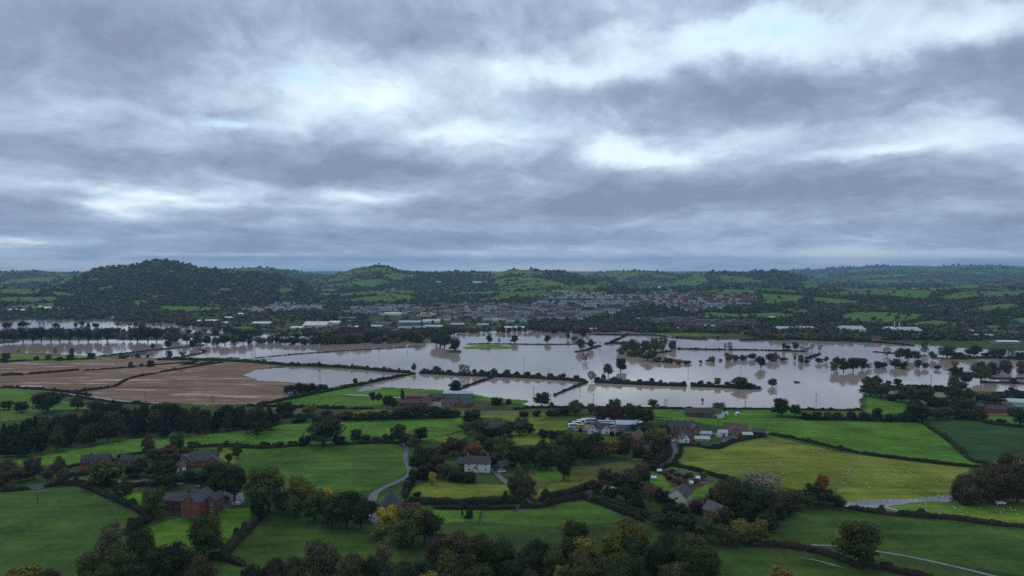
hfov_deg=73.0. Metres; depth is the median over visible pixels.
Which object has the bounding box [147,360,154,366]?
bush
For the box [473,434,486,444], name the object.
bush
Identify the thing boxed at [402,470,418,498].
hedge
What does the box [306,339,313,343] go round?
bush
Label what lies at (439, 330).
bush
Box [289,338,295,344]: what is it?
bush
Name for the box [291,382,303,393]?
bush
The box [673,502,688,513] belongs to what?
bush
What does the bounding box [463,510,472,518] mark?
bush
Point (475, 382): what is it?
hedge
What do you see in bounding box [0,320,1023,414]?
flood water
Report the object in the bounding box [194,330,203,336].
bush
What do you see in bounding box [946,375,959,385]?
bush
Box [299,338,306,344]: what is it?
bush
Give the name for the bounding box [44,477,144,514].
hedge
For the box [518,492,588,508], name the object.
hedge
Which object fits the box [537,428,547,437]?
bush
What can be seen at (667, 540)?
oak tree
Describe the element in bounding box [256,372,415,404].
hedge
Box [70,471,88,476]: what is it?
hedge
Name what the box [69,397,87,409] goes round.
leafy tree
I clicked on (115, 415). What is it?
leafy tree
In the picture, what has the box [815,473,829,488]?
maple tree
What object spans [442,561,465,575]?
leafy tree
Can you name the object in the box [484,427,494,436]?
bush
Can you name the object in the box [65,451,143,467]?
hedge
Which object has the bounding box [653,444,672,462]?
hedge
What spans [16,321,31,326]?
bush
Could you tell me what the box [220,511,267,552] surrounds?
hedge
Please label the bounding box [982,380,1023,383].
hedge
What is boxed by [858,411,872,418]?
bush
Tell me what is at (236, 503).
lane
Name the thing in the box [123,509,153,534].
hedge
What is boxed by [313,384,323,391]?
bush
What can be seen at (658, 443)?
leafy tree
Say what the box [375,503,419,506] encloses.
garden wall
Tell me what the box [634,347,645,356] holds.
bush
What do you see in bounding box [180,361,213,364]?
hedge
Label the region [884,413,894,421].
bush
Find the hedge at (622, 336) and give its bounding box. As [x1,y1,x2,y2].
[611,333,628,341]
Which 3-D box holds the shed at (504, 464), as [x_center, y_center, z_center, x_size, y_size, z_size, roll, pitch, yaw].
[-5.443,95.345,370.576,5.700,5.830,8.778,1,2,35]
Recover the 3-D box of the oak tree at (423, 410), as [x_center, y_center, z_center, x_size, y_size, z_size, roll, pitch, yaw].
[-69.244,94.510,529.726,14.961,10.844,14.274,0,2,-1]
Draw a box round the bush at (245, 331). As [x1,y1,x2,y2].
[241,329,248,334]
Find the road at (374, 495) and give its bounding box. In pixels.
[368,443,411,500]
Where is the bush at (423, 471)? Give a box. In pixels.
[417,463,435,479]
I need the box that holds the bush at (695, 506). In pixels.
[690,500,703,514]
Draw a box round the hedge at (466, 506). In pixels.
[432,502,517,509]
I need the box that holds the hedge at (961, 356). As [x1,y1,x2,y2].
[949,354,1014,358]
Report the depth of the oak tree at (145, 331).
1107.73 m
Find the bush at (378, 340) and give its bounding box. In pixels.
[373,336,382,343]
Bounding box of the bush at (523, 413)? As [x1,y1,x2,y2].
[518,410,529,416]
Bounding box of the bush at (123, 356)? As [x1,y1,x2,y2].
[117,355,128,358]
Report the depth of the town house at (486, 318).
1563.73 m
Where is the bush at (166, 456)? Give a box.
[159,453,174,461]
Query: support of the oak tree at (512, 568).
on the land
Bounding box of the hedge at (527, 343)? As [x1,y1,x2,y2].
[468,342,596,344]
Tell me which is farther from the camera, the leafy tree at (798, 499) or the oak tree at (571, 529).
the leafy tree at (798, 499)
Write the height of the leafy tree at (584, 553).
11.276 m
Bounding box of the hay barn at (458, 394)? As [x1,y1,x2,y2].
[443,391,472,397]
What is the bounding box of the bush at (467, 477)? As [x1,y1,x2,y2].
[461,471,476,483]
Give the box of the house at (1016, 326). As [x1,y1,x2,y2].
[1005,324,1018,329]
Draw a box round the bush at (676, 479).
[671,476,679,481]
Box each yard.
[362,515,379,522]
[428,400,442,406]
[571,424,633,432]
[713,433,737,437]
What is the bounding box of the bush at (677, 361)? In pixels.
[672,358,682,363]
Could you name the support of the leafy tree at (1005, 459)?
on the land
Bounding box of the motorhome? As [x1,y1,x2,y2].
[568,423,576,427]
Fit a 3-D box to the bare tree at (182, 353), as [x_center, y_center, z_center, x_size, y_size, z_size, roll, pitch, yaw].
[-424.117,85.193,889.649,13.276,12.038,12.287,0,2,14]
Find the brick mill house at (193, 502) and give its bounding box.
[159,486,223,517]
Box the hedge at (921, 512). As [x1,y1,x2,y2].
[846,504,1023,527]
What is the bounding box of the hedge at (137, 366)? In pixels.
[83,361,199,370]
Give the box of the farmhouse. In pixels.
[137,352,152,357]
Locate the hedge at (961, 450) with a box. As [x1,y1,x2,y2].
[921,419,987,463]
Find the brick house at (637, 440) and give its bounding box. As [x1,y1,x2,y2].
[629,427,644,448]
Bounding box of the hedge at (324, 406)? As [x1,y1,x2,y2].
[246,403,372,409]
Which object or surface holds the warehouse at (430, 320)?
on the land
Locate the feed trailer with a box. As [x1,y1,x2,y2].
[994,501,1005,505]
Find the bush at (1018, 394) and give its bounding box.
[1011,390,1023,398]
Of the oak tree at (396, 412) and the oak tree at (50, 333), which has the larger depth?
the oak tree at (50, 333)
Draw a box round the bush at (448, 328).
[445,325,452,333]
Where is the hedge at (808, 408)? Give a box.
[598,405,862,410]
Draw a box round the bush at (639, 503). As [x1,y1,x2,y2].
[635,499,646,509]
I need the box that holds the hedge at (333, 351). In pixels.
[255,346,421,357]
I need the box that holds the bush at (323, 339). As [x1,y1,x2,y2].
[318,335,331,343]
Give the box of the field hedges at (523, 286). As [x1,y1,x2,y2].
[0,268,1023,332]
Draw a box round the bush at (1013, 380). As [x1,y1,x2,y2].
[1009,378,1017,383]
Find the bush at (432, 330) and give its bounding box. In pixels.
[426,327,436,334]
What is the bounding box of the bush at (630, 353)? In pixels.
[627,350,637,356]
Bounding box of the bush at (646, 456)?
[640,450,655,460]
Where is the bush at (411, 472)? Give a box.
[408,469,417,476]
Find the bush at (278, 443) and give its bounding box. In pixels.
[270,441,283,445]
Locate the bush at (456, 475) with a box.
[446,467,464,482]
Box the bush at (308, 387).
[301,383,315,392]
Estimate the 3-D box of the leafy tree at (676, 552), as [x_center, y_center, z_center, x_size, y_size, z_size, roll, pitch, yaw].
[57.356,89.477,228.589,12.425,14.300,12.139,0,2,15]
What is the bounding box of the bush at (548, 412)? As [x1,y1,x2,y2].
[545,409,555,415]
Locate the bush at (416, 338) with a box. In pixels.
[412,335,421,342]
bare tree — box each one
[178,350,186,356]
[642,482,658,505]
[949,359,959,365]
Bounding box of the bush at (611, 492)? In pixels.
[603,484,616,497]
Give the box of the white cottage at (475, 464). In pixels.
[458,452,490,472]
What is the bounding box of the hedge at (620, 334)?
[588,333,651,335]
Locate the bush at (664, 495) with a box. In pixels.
[659,490,669,502]
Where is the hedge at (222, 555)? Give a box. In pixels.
[206,549,246,566]
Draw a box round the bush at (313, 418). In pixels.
[310,416,323,422]
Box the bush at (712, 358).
[709,356,715,361]
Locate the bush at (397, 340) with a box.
[393,337,401,342]
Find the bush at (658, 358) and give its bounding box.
[652,356,662,361]
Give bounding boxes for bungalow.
[723,423,748,435]
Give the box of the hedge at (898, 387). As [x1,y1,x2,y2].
[889,385,944,391]
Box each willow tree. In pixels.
[93,519,124,554]
[374,536,396,575]
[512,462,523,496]
[620,341,628,350]
[658,336,667,349]
[740,468,781,492]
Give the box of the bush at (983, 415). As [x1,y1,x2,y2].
[975,411,987,419]
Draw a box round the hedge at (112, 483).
[54,476,157,487]
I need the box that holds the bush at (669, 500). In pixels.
[664,496,676,504]
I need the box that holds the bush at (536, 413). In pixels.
[531,410,541,415]
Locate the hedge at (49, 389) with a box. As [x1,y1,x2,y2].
[0,385,92,395]
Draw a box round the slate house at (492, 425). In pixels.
[484,423,498,435]
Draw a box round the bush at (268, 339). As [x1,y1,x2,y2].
[266,335,271,342]
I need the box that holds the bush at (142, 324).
[137,320,146,327]
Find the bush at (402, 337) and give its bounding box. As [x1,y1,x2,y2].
[397,335,406,341]
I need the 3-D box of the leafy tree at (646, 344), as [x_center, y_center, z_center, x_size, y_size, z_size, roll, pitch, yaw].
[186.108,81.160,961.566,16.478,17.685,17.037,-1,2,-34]
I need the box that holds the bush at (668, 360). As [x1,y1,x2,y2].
[661,357,672,362]
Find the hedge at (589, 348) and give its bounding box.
[574,345,601,351]
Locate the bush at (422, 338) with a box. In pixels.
[418,334,425,340]
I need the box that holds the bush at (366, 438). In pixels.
[361,434,371,440]
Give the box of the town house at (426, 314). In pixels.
[422,313,430,316]
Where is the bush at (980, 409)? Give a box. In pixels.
[969,408,984,411]
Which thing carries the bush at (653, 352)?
on the land
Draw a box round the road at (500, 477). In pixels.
[491,469,530,502]
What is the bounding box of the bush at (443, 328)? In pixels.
[438,326,447,334]
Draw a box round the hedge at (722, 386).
[691,383,762,389]
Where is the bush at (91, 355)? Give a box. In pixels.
[87,352,96,357]
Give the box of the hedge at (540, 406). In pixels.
[512,404,586,409]
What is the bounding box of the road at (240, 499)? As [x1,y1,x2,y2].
[224,492,244,508]
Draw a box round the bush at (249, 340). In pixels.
[247,336,252,343]
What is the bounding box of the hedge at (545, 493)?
[538,482,589,501]
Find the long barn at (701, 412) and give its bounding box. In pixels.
[684,408,713,417]
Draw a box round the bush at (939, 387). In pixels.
[932,385,944,391]
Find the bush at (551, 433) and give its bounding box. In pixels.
[548,430,557,438]
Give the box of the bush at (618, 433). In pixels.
[615,430,623,436]
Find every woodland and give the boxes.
[0,258,1023,296]
[0,263,1023,283]
[0,275,1023,340]
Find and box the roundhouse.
[373,488,401,514]
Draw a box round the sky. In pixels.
[0,0,1023,271]
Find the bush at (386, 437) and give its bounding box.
[382,434,392,439]
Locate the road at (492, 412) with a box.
[413,411,512,415]
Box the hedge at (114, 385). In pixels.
[67,360,222,392]
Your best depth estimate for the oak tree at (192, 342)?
1008.61 m
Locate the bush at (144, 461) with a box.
[132,457,148,467]
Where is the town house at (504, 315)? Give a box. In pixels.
[498,314,512,317]
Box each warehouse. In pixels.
[251,322,272,324]
[290,326,305,328]
[302,321,332,327]
[376,322,392,324]
[383,312,402,314]
[397,326,414,330]
[398,321,421,323]
[422,319,440,322]
[425,325,443,328]
[437,317,449,319]
[450,323,464,326]
[477,323,488,326]
[504,326,524,329]
[774,326,792,329]
[837,326,866,331]
[895,327,921,330]
[990,340,1020,343]
[999,331,1019,334]
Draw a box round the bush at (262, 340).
[260,337,265,343]
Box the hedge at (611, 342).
[604,340,624,343]
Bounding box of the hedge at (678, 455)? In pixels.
[660,444,682,468]
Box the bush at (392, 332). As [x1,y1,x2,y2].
[386,328,398,337]
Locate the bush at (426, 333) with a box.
[422,329,429,336]
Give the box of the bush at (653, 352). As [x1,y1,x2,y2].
[647,349,657,356]
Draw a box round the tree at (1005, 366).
[998,358,1012,372]
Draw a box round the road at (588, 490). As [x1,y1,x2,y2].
[511,489,592,510]
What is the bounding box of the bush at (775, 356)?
[770,352,780,361]
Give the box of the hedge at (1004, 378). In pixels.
[990,377,1023,378]
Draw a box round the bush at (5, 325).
[2,322,12,327]
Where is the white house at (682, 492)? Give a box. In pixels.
[667,479,692,506]
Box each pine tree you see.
[369,392,375,400]
[375,393,382,401]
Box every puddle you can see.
[344,394,399,397]
[355,386,383,391]
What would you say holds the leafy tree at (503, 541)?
on the land
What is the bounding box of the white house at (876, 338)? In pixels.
[871,336,881,340]
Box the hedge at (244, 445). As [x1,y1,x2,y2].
[195,440,303,448]
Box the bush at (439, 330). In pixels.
[437,328,446,334]
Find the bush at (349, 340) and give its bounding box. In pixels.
[345,336,357,343]
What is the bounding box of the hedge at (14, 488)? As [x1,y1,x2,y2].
[0,485,30,491]
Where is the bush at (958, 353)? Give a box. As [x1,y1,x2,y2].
[953,352,965,355]
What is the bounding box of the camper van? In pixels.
[577,424,584,428]
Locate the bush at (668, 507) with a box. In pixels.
[661,503,674,514]
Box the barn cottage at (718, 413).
[713,407,724,418]
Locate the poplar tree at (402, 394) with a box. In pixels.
[400,389,404,398]
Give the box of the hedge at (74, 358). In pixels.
[0,357,94,362]
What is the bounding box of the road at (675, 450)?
[660,437,677,465]
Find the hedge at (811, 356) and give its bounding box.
[805,353,819,358]
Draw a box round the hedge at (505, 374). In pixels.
[418,369,588,381]
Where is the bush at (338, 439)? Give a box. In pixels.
[331,434,346,444]
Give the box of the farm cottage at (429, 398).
[419,394,432,403]
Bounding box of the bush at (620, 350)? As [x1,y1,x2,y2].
[616,347,624,353]
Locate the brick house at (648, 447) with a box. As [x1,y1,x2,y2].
[640,440,655,454]
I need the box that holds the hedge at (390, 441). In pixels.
[337,439,396,444]
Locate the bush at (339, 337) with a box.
[335,333,345,343]
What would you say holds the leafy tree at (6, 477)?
on the land
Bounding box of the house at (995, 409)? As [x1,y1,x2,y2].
[983,405,1004,413]
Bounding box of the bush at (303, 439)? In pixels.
[298,435,311,445]
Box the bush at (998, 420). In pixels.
[996,418,1007,423]
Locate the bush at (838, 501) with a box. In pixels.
[832,495,847,507]
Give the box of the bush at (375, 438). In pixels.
[371,436,382,439]
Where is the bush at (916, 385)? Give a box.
[904,384,919,387]
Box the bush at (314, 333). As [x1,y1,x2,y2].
[312,330,318,336]
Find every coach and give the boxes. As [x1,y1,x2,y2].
[581,418,596,421]
[598,420,614,422]
[600,422,614,426]
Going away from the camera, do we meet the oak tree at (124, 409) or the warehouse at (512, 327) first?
the oak tree at (124, 409)
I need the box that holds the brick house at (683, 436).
[675,429,692,442]
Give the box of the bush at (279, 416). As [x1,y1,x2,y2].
[274,413,283,422]
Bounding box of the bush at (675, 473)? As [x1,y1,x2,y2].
[673,471,682,476]
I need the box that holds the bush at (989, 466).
[979,461,1004,502]
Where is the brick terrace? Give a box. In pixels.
[667,419,699,434]
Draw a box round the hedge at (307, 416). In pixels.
[282,413,341,418]
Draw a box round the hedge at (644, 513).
[601,495,663,518]
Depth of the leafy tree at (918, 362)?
805.21 m
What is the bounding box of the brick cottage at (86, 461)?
[79,451,112,469]
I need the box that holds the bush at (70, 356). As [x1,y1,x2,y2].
[66,353,74,359]
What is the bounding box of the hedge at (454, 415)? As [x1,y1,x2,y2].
[342,411,460,420]
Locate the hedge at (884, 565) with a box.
[746,540,932,575]
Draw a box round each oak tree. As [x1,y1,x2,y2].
[0,352,10,360]
[6,435,19,456]
[8,423,19,430]
[12,401,30,411]
[17,327,28,341]
[24,418,31,426]
[27,327,37,341]
[28,426,39,446]
[30,391,65,411]
[36,327,47,340]
[44,327,54,340]
[46,420,55,433]
[51,414,62,423]
[53,327,64,340]
[71,328,84,340]
[77,416,85,424]
[80,328,93,340]
[82,409,93,426]
[85,427,97,446]
[86,422,102,440]
[93,330,102,340]
[98,420,116,442]
[99,403,110,413]
[101,327,113,340]
[109,402,122,414]
[114,562,152,575]
[119,407,126,415]
[123,462,144,476]
[123,527,157,563]
[125,408,140,426]
[131,327,144,340]
[137,402,150,419]
[140,327,152,340]
[141,544,177,575]
[142,460,163,475]
[146,416,159,436]
[149,327,163,340]
[149,404,162,422]
[151,458,179,474]
[153,472,177,488]
[159,402,173,421]
[159,539,198,575]
[165,339,171,347]
[166,404,181,422]
[170,474,185,485]
[181,320,192,327]
[182,416,193,435]
[189,339,195,347]
[191,336,201,343]
[191,470,210,485]
[192,418,202,435]
[196,409,212,432]
[201,336,211,344]
[202,461,217,475]
[203,472,223,491]
[210,463,229,491]
[216,408,222,426]
[218,463,246,498]
[219,335,230,344]
[220,403,233,421]
[222,412,234,431]
[236,405,246,424]
[237,334,247,343]
[239,563,267,575]
[243,407,272,434]
[243,479,253,497]
[249,494,266,518]
[273,401,297,416]
[281,338,288,343]
[305,414,345,444]
[329,490,362,527]
[351,496,371,528]
[361,554,380,575]
[364,411,378,419]
[368,500,376,514]
[376,410,389,418]
[382,395,392,408]
[389,397,398,408]
[389,558,416,575]
[390,408,405,417]
[400,406,415,417]
[406,448,431,468]
[411,561,434,575]
[413,427,427,440]
[414,405,430,416]
[429,334,442,345]
[429,405,444,415]
[437,335,452,346]
[438,407,453,416]
[448,380,461,390]
[449,341,458,350]
[450,339,460,349]
[455,553,475,569]
[461,409,483,425]
[463,563,494,575]
[480,451,492,462]
[486,335,492,342]
[486,544,510,574]
[491,424,507,435]
[497,556,524,575]
[508,446,518,464]
[510,335,518,342]
[510,445,531,467]
[515,544,542,573]
[525,538,550,571]
[527,444,543,466]
[528,423,535,432]
[532,392,551,405]
[536,449,557,469]
[544,335,551,342]
[553,451,571,479]
[561,519,593,544]
[570,439,583,453]
[575,442,591,462]
[582,436,596,445]
[590,554,612,564]
[594,435,603,443]
[608,471,627,490]
[615,358,626,370]
[616,442,632,458]
[617,486,631,501]
[624,554,649,575]
[625,474,642,491]
[630,423,635,430]
[632,405,644,418]
[635,422,654,432]
[638,408,654,422]
[641,539,669,575]
[656,531,678,562]
[658,424,671,431]
[663,510,684,528]
[680,513,700,534]
[721,481,751,516]
[730,377,748,386]
[734,499,758,522]
[742,486,773,517]
[754,356,766,367]
[756,509,779,532]
[769,397,789,415]
[769,501,787,521]
[781,500,799,516]
[789,404,800,415]
[801,481,824,502]
[836,357,850,371]
[848,357,859,370]
[870,407,882,417]
[891,389,908,401]
[893,378,903,385]
[901,410,915,420]
[902,348,913,359]
[904,403,929,419]
[906,399,924,405]
[924,407,934,419]
[944,386,963,401]
[950,366,963,378]
[963,345,983,356]
[987,362,999,377]
[1010,408,1023,423]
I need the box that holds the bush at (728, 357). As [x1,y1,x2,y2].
[725,352,733,360]
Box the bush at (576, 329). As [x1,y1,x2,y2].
[572,327,579,332]
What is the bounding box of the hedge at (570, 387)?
[553,380,587,395]
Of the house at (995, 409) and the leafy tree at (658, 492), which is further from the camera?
the house at (995, 409)
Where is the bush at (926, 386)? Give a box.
[920,384,931,387]
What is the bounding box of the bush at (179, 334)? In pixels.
[170,332,181,340]
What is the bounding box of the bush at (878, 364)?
[874,360,886,368]
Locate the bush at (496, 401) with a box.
[490,397,503,404]
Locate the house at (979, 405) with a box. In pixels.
[971,403,984,408]
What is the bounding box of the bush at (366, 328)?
[363,327,371,332]
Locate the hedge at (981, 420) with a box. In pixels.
[973,416,1023,427]
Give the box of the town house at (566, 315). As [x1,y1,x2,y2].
[558,314,572,316]
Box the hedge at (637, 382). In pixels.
[596,378,687,386]
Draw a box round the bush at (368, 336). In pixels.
[364,331,372,341]
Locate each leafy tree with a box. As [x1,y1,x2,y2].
[0,329,9,341]
[0,400,14,409]
[0,458,19,471]
[0,470,15,486]
[5,328,19,341]
[5,562,43,575]
[11,467,30,481]
[22,456,44,478]
[36,419,48,433]
[39,469,54,481]
[39,568,61,575]
[48,430,66,449]
[48,455,67,474]
[51,424,65,435]
[55,468,73,479]
[62,328,73,340]
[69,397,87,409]
[74,426,89,447]
[74,549,103,575]
[81,461,125,484]
[85,399,103,410]
[85,563,118,575]
[97,542,139,575]
[108,410,124,419]
[112,418,127,439]
[113,331,119,338]
[118,477,133,498]
[120,331,126,340]
[127,331,133,340]
[140,435,155,453]
[140,486,168,515]
[144,448,156,460]
[146,409,158,426]
[152,447,166,460]
[154,411,164,431]
[164,443,176,454]
[166,351,172,356]
[169,433,184,453]
[175,321,182,325]
[177,446,190,453]
[180,333,191,342]
[180,408,190,416]
[180,554,218,575]
[186,512,227,556]
[187,440,197,449]
[189,406,200,420]
[210,328,220,336]
[212,336,219,344]
[217,444,223,450]
[225,453,233,461]
[229,328,239,335]
[229,335,240,343]
[231,444,242,457]
[243,466,286,512]
[262,555,285,575]
[274,490,290,512]
[281,495,302,517]
[281,555,307,575]
[284,474,315,508]
[298,489,326,520]
[302,404,319,413]
[303,538,342,575]
[317,494,339,526]
[320,409,332,414]
[322,487,334,496]
[335,411,354,418]
[335,551,364,575]
[339,327,345,334]
[350,429,362,441]
[369,522,389,539]
[376,331,383,338]
[376,505,397,524]
[388,507,426,547]
[389,423,406,442]
[392,526,406,545]
[396,432,412,443]
[407,436,420,445]
[418,570,437,575]
[419,509,439,543]
[423,447,440,462]
[424,531,446,563]
[428,453,446,474]
[428,472,436,484]
[430,512,445,532]
[432,548,459,574]
[433,366,441,370]
[435,441,451,455]
[435,462,453,479]
[436,529,473,558]
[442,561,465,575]
[446,436,461,454]
[449,326,459,334]
[457,439,468,455]
[458,364,469,372]
[458,421,472,432]
[461,440,482,455]
[468,531,494,565]
[469,419,482,430]
[478,421,489,433]
[483,437,493,451]
[489,436,513,461]
[490,368,497,373]
[492,536,516,561]
[505,421,516,435]
[506,476,516,493]
[512,417,530,435]
[517,485,531,501]
[521,475,537,498]
[524,568,539,575]
[533,450,544,469]
[536,438,546,445]
[541,544,567,575]
[546,440,555,454]
[551,408,560,415]
[551,445,566,457]
[552,564,570,575]
[556,429,564,436]
[557,536,577,560]
[558,432,573,448]
[558,555,602,575]
[564,548,592,571]
[567,399,584,414]
[572,536,604,558]
[573,432,584,441]
[575,338,584,349]
[578,327,586,338]
[583,444,599,462]
[586,403,594,413]
[587,339,594,347]
[587,371,596,381]
[587,479,604,492]
[594,440,606,458]
[594,556,617,575]
[595,468,612,483]
[600,436,618,457]
[601,530,625,563]
[603,364,613,375]
[608,398,621,408]
[610,550,631,567]
[613,437,621,452]
[614,516,651,549]
[619,433,633,444]
[619,531,644,561]
[620,402,635,419]
[621,468,637,476]
[632,462,650,473]
[638,481,654,497]
[639,352,654,360]
[640,340,650,349]
[641,427,660,443]
[647,399,660,406]
[648,512,671,526]
[650,435,666,455]
[652,486,664,501]
[656,428,668,437]
[656,561,684,575]
[664,437,671,444]
[667,535,695,565]
[677,542,712,575]
[682,531,709,547]
[690,541,723,575]
[694,516,715,539]
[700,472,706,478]
[704,510,722,524]
[705,487,721,504]
[712,402,726,411]
[712,480,731,504]
[712,522,730,542]
[713,377,720,383]
[716,506,735,525]
[723,528,742,545]
[726,477,742,484]
[729,518,748,542]
[738,480,756,497]
[743,523,760,541]
[747,353,757,359]
[751,517,771,539]
[765,353,773,360]
[767,378,777,386]
[767,564,792,575]
[776,490,793,502]
[785,490,807,509]
[792,342,798,349]
[801,491,817,506]
[815,358,822,362]
[817,488,835,505]
[823,412,834,418]
[829,361,838,370]
[831,519,883,564]
[833,411,843,419]
[858,358,869,369]
[858,379,876,395]
[869,381,892,397]
[872,375,883,382]
[882,346,891,355]
[889,358,901,367]
[893,413,905,418]
[894,348,904,358]
[903,385,921,399]
[913,351,921,359]
[913,359,921,367]
[917,387,938,401]
[920,341,928,353]
[921,363,928,368]
[928,351,937,359]
[936,344,957,357]
[948,473,981,505]
[950,396,969,409]
[952,380,968,389]
[953,481,987,505]
[957,371,973,382]
[957,396,977,408]
[961,388,975,398]
[966,409,979,418]
[969,467,1001,502]
[970,360,992,382]
[977,393,993,402]
[987,348,999,356]
[989,464,1023,500]
[990,395,1004,403]
[997,348,1006,358]
[997,453,1023,469]
[1006,347,1016,356]
[1007,461,1023,503]
[1012,459,1023,470]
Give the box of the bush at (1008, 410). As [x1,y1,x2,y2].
[1006,408,1015,415]
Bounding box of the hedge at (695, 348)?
[675,347,806,351]
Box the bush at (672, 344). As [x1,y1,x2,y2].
[668,340,676,348]
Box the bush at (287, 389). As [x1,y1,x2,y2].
[283,385,295,392]
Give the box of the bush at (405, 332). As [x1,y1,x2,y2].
[400,330,408,337]
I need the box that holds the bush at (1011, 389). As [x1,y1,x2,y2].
[1007,387,1019,391]
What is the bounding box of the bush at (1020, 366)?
[1015,360,1023,373]
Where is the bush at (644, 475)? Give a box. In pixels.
[637,470,650,481]
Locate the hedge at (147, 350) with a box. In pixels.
[99,344,203,356]
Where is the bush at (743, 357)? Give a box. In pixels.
[740,354,747,359]
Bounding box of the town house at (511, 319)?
[506,318,521,321]
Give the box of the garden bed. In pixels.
[662,470,710,483]
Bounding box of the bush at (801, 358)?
[798,355,803,362]
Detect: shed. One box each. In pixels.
[111,455,118,461]
[494,459,510,470]
[741,432,753,436]
[751,428,765,437]
[1001,398,1023,406]
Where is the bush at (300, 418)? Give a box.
[290,413,307,422]
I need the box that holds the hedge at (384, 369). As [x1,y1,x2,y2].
[156,357,410,372]
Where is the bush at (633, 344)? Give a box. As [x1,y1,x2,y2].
[628,339,641,350]
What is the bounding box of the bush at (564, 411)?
[558,406,569,415]
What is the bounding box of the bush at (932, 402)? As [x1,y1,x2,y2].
[925,399,940,406]
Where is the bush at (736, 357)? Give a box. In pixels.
[733,354,740,359]
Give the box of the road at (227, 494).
[0,479,237,499]
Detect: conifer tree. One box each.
[0,423,8,436]
[0,436,12,456]
[13,433,33,456]
[17,421,28,440]
[28,419,36,430]
[32,415,37,426]
[33,432,48,452]
[64,425,74,445]
[71,418,82,438]
[123,414,144,436]
[140,415,148,434]
[157,417,172,436]
[167,406,178,428]
[207,410,222,431]
[230,408,241,429]
[239,412,251,430]
[264,405,279,427]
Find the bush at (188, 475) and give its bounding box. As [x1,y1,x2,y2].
[181,470,195,482]
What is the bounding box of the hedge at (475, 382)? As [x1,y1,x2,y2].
[432,376,493,400]
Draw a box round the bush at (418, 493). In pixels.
[412,491,421,496]
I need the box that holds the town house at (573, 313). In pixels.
[567,312,581,315]
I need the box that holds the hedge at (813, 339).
[739,337,914,345]
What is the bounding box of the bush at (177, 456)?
[173,453,180,461]
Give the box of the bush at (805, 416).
[800,412,811,419]
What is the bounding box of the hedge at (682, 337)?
[652,334,708,339]
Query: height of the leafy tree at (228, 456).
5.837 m
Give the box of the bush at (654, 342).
[649,336,659,350]
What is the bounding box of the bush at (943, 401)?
[937,397,950,406]
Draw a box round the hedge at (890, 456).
[768,432,998,467]
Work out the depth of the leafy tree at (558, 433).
450.14 m
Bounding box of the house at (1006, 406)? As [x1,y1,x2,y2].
[1001,403,1015,411]
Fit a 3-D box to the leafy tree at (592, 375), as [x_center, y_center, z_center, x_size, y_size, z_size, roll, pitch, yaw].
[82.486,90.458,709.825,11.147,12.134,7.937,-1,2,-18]
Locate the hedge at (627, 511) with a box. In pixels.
[584,495,644,521]
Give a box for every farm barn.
[399,399,427,405]
[406,393,430,398]
[430,393,443,400]
[441,399,465,405]
[457,399,474,407]
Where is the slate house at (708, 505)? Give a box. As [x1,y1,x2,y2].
[702,499,728,516]
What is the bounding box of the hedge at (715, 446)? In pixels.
[677,438,735,448]
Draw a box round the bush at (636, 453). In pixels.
[632,447,642,458]
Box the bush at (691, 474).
[686,472,693,477]
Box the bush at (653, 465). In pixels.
[647,459,660,470]
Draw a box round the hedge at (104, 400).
[60,392,151,404]
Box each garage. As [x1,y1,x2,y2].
[120,454,133,465]
[176,461,186,471]
[717,429,728,435]
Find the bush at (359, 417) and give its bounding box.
[353,412,366,420]
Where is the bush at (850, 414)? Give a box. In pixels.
[846,410,856,420]
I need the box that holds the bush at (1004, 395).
[991,392,1011,397]
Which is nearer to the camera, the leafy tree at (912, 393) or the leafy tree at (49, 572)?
the leafy tree at (49, 572)
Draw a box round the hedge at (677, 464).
[672,460,739,481]
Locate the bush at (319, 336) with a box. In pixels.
[315,334,321,343]
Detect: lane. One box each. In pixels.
[28,484,44,488]
[62,392,160,402]
[231,501,240,504]
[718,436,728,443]
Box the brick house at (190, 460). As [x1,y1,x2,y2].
[178,448,219,467]
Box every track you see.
[800,557,843,567]
[810,544,995,575]
[843,495,957,507]
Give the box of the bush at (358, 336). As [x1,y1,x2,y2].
[353,332,362,342]
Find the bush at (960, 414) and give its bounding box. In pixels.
[954,408,970,419]
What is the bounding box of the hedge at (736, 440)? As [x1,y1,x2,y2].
[717,434,765,445]
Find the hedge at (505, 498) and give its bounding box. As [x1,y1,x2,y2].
[402,490,521,504]
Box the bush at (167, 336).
[163,332,171,339]
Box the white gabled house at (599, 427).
[588,422,611,433]
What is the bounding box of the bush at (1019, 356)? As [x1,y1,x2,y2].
[1014,351,1023,359]
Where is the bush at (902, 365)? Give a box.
[898,361,908,368]
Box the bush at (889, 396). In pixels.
[885,393,896,400]
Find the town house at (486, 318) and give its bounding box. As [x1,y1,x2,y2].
[482,316,497,319]
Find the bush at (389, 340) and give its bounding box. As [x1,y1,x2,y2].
[387,337,392,343]
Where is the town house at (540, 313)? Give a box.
[533,312,546,315]
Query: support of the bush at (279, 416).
on the land
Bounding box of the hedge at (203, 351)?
[172,349,206,357]
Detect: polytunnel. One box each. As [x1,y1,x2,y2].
[693,436,710,440]
[699,431,712,435]
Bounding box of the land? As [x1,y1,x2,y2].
[0,260,1023,575]
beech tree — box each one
[593,405,606,421]
[603,403,614,419]
[612,404,625,420]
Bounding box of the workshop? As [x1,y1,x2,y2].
[615,420,635,430]
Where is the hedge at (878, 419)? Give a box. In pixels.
[791,415,919,421]
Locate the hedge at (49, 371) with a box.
[28,368,78,373]
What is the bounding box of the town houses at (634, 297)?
[248,289,758,309]
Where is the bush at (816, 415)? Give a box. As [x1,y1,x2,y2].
[812,411,824,420]
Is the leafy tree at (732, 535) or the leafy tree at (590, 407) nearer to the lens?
the leafy tree at (732, 535)
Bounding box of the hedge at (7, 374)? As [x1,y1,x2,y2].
[0,371,24,375]

